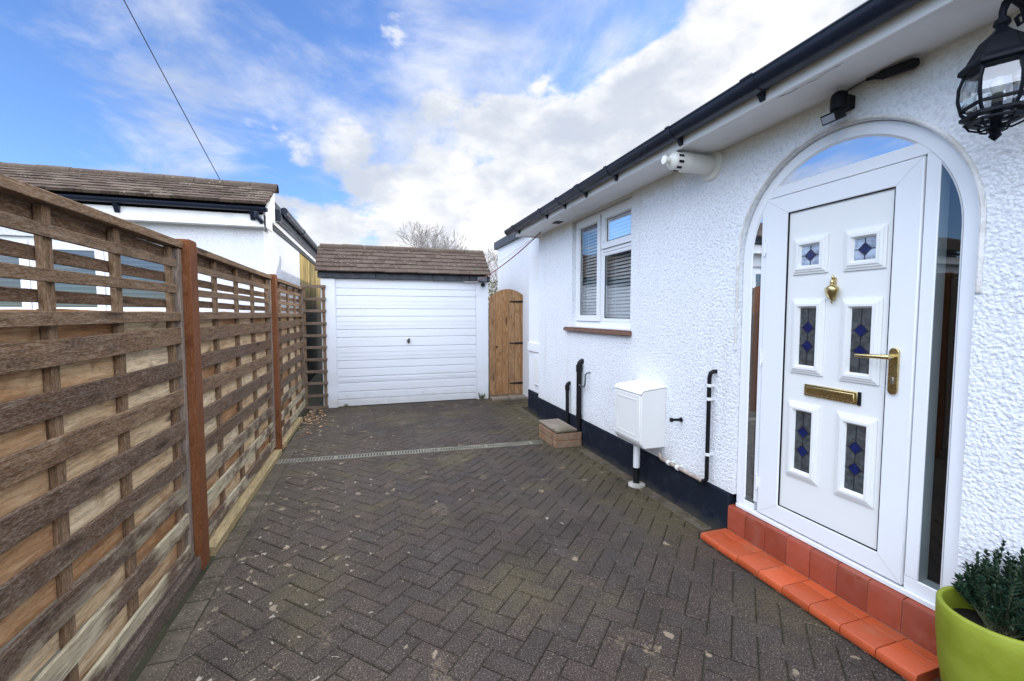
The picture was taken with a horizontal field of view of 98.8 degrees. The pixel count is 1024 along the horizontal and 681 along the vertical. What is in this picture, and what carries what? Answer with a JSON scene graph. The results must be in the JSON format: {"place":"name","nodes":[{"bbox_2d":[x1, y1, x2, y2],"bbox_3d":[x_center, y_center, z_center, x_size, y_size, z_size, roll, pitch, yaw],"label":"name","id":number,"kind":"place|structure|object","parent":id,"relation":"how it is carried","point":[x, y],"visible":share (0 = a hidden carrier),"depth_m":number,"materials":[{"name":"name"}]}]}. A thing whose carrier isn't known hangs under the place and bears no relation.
{"place":"outdoors","nodes":[
{"label":"outdoors","id":0,"kind":"place"},
{"bbox_2d":[0,322,736,680],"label":"ground","id":1,"kind":"structure","parent":0,"point":[312,390],"depth_m":6.93,"materials":[{"name":"grey"}]},
{"bbox_2d":[99,553,201,680],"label":"gravel board","id":2,"kind":"object","parent":1,"relation":"on","point":[128,658],"visible":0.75,"depth_m":1.93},
{"bbox_2d":[0,162,322,386],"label":"neighbour house","id":3,"kind":"structure","parent":1,"relation":"on","point":[254,225],"depth_m":5.42,"materials":[{"name":"white paint"}]},
{"bbox_2d":[0,235,165,310],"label":"window","id":4,"kind":"structure","parent":3,"relation":"in","point":[57,245],"depth_m":5.13,"materials":[{"name":"grey glass"}]},
{"bbox_2d":[124,0,219,178],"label":"telephone line","id":5,"kind":"object","parent":3,"relation":"attached to","point":[169,85],"visible":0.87,"depth_m":5.02,"materials":[{"name":"black rubber"}]},
{"bbox_2d":[177,239,209,569],"bbox_3d":[-1.789,0.379,2.437,0.100,1.851,0.100,-1,4,-18],"label":"fence post","id":6,"kind":"object","parent":1,"relation":"on","point":[189,268],"visible":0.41,"depth_m":2.42,"materials":[{"name":"brown wood"}]},
{"bbox_2d":[0,173,193,680],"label":"timber fence","id":7,"kind":"object","parent":6,"relation":"attached to","point":[94,426],"visible":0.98,"depth_m":1.57,"materials":[{"name":"brown wood"}]},
{"bbox_2d":[209,449,281,555],"bbox_3d":[-2.093,1.199,3.538,0.081,0.074,2.000,-1,4,-18],"label":"gravel board","id":8,"kind":"object","parent":1,"relation":"on","point":[220,533],"visible":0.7,"depth_m":3.15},
{"bbox_2d":[269,274,282,453],"bbox_3d":[-2.441,0.256,4.493,0.100,1.851,0.100,-1,4,-18],"label":"fence post","id":9,"kind":"object","parent":1,"relation":"on","point":[276,356],"visible":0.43,"depth_m":4.47,"materials":[{"name":"brown wood"}]},
{"bbox_2d":[197,247,275,535],"bbox_3d":[-2.130,0.292,3.464,0.068,1.771,2.045,-1,4,-18],"label":"timber fence","id":10,"kind":"object","parent":9,"relation":"attached to","point":[238,379],"visible":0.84,"depth_m":3.24,"materials":[{"name":"brown wood"}]},
{"bbox_2d":[277,278,305,435],"bbox_3d":[-2.773,0.169,5.493,0.069,1.771,1.990,-1,4,-18],"label":"timber fence","id":11,"kind":"object","parent":9,"relation":"attached to","point":[291,349],"visible":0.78,"depth_m":5.46,"materials":[{"name":"brown wood"}]},
{"bbox_2d":[282,417,302,448],"bbox_3d":[-2.644,1.097,5.253,0.066,0.063,1.330,-1,4,-18],"label":"gravel board","id":12,"kind":"object","parent":1,"relation":"on","point":[288,435],"visible":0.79,"depth_m":5.22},
{"bbox_2d":[314,243,490,407],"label":"garage","id":13,"kind":"structure","parent":1,"relation":"on","point":[406,324],"depth_m":6.98,"materials":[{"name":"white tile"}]},
{"bbox_2d":[301,285,328,409],"bbox_3d":[-2.933,0.102,6.546,0.330,1.852,0.053,-1,4,-18],"label":"trellis","id":14,"kind":"object","parent":13,"relation":"attached to","point":[323,347],"visible":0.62,"depth_m":6.53,"materials":[{"name":"brown wood"}]},
{"bbox_2d":[336,280,475,405],"bbox_3d":[-1.627,0.029,6.986,2.157,1.938,0.072,-1,4,-18],"label":"garage door","id":15,"kind":"structure","parent":13,"relation":"in","point":[398,341],"depth_m":6.99,"materials":[{"name":"white metal"}]},
{"bbox_2d":[464,277,486,286],"bbox_3d":[-0.598,-0.959,7.174,0.381,0.164,0.077,-1,4,-18],"label":"garage lamp","id":16,"kind":"object","parent":13,"relation":"attached to","point":[483,280],"visible":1,"depth_m":7.19,"materials":[{"name":"black paint"}]},
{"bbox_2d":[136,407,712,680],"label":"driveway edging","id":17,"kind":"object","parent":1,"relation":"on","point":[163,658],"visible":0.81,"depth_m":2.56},
{"bbox_2d":[284,409,325,446],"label":"leaf litter","id":18,"kind":"object","parent":17,"relation":"on","point":[311,420],"visible":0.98,"depth_m":5.87,"materials":[{"name":"brown plant"}]},
{"bbox_2d":[395,221,458,249],"bbox_3d":[-7.819,-5.697,37.728,6.792,9.912,6.317,3,4,38],"label":"bare tree","id":19,"kind":"object","parent":1,"relation":"on","point":[421,239],"visible":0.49,"depth_m":37.11,"materials":[{"name":"grey plant"}]},
{"bbox_2d":[415,226,467,249],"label":"bare tree","id":20,"kind":"object","parent":1,"relation":"on","point":[443,238],"visible":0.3,"depth_m":40.56,"materials":[{"name":"grey plant"}]},
{"bbox_2d":[444,243,496,286],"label":"bare tree","id":21,"kind":"object","parent":1,"relation":"on","point":[489,265],"visible":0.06,"depth_m":41.50,"materials":[{"name":"grey plant"}]},
{"bbox_2d":[479,249,497,297],"bbox_3d":[-2.456,-4.255,37.338,4.947,7.102,6.431,-1,4,-18],"label":"bare tree","id":22,"kind":"object","parent":1,"relation":"on","point":[494,257],"visible":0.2,"depth_m":36.33,"materials":[{"name":"grey plant"}]},
{"bbox_2d":[488,279,497,358],"bbox_3d":[-0.661,-0.544,12.604,1.481,2.429,1.512,-1,4,-18],"label":"evergreen shrub","id":23,"kind":"object","parent":1,"relation":"on","point":[492,286],"visible":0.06,"depth_m":12.49,"materials":[{"name":"green plant"}]},
{"bbox_2d":[494,0,1023,610],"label":"bungalow","id":24,"kind":"object","parent":1,"relation":"on","point":[838,304],"visible":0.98,"depth_m":2.17,"materials":[{"name":"white paint"}]},
{"bbox_2d":[489,289,522,394],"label":"side gate","id":25,"kind":"structure","parent":24,"relation":"attached to","point":[505,341],"depth_m":7.47,"materials":[{"name":"brown wood"}]},
{"bbox_2d":[478,232,540,280],"bbox_3d":[-0.089,-1.180,6.384,0.015,0.506,1.789,-2,4,-30],"label":"power cable","id":26,"kind":"object","parent":24,"relation":"hanging from","point":[512,257],"visible":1,"depth_m":6.17,"materials":[{"name":"black rubber"}]},
{"bbox_2d":[565,381,570,423],"bbox_3d":[0.645,0.723,5.043,0.074,0.513,0.057,-1,4,-18],"label":"waste pipe","id":27,"kind":"object","parent":24,"relation":"attached to","point":[567,386],"visible":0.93,"depth_m":5.02,"materials":[{"name":"black paint"}]},
{"bbox_2d":[576,359,583,431],"bbox_3d":[0.732,0.596,4.745,0.087,0.802,0.072,-1,4,-18],"label":"waste pipe","id":28,"kind":"object","parent":24,"relation":"attached to","point":[580,362],"visible":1,"depth_m":4.72,"materials":[{"name":"black paint"}]},
{"bbox_2d":[579,372,589,386],"bbox_3d":[0.760,0.408,4.660,0.059,0.178,0.218,-1,4,-18],"label":"pipe hook","id":29,"kind":"object","parent":24,"relation":"attached to","point":[584,380],"visible":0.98,"depth_m":4.58,"materials":[{"name":"grey metal"}]},
{"bbox_2d":[563,198,631,335],"bbox_3d":[0.888,-0.686,4.442,0.191,1.214,1.347,-1,4,-18],"label":"window","id":30,"kind":"structure","parent":24,"relation":"in","point":[614,224],"depth_m":4.37,"materials":[{"name":"white plastic"}]},
{"bbox_2d":[614,379,665,488],"bbox_3d":[1.024,0.776,3.558,0.232,0.864,0.388,-1,4,-18],"label":"gas meter box","id":31,"kind":"object","parent":24,"relation":"attached to","point":[640,407],"visible":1,"depth_m":3.40,"materials":[{"name":"white plastic"}]},
{"bbox_2d":[615,389,639,441],"bbox_3d":[0.919,0.591,3.513,0.011,0.360,0.356,-1,4,-18],"label":"door","id":32,"kind":"structure","parent":31,"relation":"in","point":[627,405],"depth_m":3.49,"materials":[{"name":"white plastic"}]},
{"bbox_2d":[669,417,682,421],"bbox_3d":[1.202,0.581,3.214,0.089,0.034,0.034,0,3,-7],"label":"pipe stub","id":33,"kind":"object","parent":24,"relation":"attached to","point":[680,419],"visible":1,"depth_m":3.21,"materials":[{"name":"black paint"}]},
{"bbox_2d":[658,369,717,483],"bbox_3d":[1.243,0.564,3.154,0.068,0.780,0.555,-1,4,-18],"label":"gas pipe","id":34,"kind":"object","parent":24,"relation":"attached to","point":[709,399],"visible":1,"depth_m":2.92,"materials":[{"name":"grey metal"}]},
{"bbox_2d":[661,151,722,181],"bbox_3d":[1.139,-1.150,2.841,0.374,0.200,0.200,-1,4,-18],"label":"boiler flue","id":35,"kind":"object","parent":24,"relation":"attached to","point":[707,168],"visible":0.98,"depth_m":2.81,"materials":[{"name":"beige plastic"}]},
{"bbox_2d":[820,90,855,125],"bbox_3d":[1.520,-1.083,2.044,0.125,0.146,0.079,-1,4,-18],"label":"security light","id":36,"kind":"object","parent":24,"relation":"attached to","point":[842,102],"visible":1,"depth_m":2.02,"materials":[{"name":"black paint"}]},
{"bbox_2d":[755,155,927,584],"bbox_3d":[1.572,0.131,2.215,0.126,1.827,0.766,-1,4,-18],"label":"front door","id":37,"kind":"structure","parent":24,"relation":"in","point":[843,257],"depth_m":2.12,"materials":[{"name":"white plastic"}]},
{"bbox_2d":[847,58,919,90],"bbox_3d":[1.593,-1.139,1.911,0.048,0.050,0.302,-1,4,-16],"label":"cable joint","id":38,"kind":"object","parent":24,"relation":"attached to","point":[904,66],"visible":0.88,"depth_m":1.83,"materials":[{"name":"black paint"}]},
{"bbox_2d":[955,0,1023,140],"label":"wall lantern","id":39,"kind":"object","parent":24,"relation":"attached to","point":[997,57],"depth_m":1.40,"materials":[{"name":"black metal"}]},
{"bbox_2d":[0,0,866,313],"label":"sky","id":40,"kind":"structure","parent":0,"point":[368,119],"materials":[{"name":"blue"}]},
{"bbox_2d":[128,398,905,680],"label":"driveway","id":41,"kind":"structure","parent":0,"point":[427,490],"depth_m":2.35,"materials":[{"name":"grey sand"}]},
{"bbox_2d":[276,440,543,463],"bbox_3d":[-0.958,1.162,4.549,2.672,0.036,0.110,-1,4,-14],"label":"drain channel","id":42,"kind":"object","parent":41,"relation":"on","point":[311,459],"visible":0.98,"depth_m":4.51,"materials":[{"name":"grey metal"}]},
{"bbox_2d":[489,393,527,400],"bbox_3d":[0.007,0.972,7.469,0.760,0.064,0.340,-1,4,-18],"label":"gate step","id":43,"kind":"object","parent":41,"relation":"on","point":[507,397],"visible":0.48,"depth_m":7.36,"materials":[{"name":"concrete"}]},
{"bbox_2d":[539,419,581,448],"bbox_3d":[0.529,1.042,4.930,0.313,0.210,0.495,-1,4,-18],"label":"gully box","id":44,"kind":"object","parent":41,"relation":"on","point":[557,433],"visible":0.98,"depth_m":4.73,"materials":[{"name":"red brick"}]},
{"bbox_2d":[701,504,940,680],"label":"doorstep","id":45,"kind":"object","parent":41,"relation":"on","point":[890,628],"visible":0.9,"depth_m":2.07,"materials":[{"name":"orange tile"}]},
{"bbox_2d":[935,539,1023,680],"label":"planter","id":46,"kind":"object","parent":41,"relation":"on","point":[979,620],"visible":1,"depth_m":1.45,"materials":[{"name":"plastic"}]}
]}

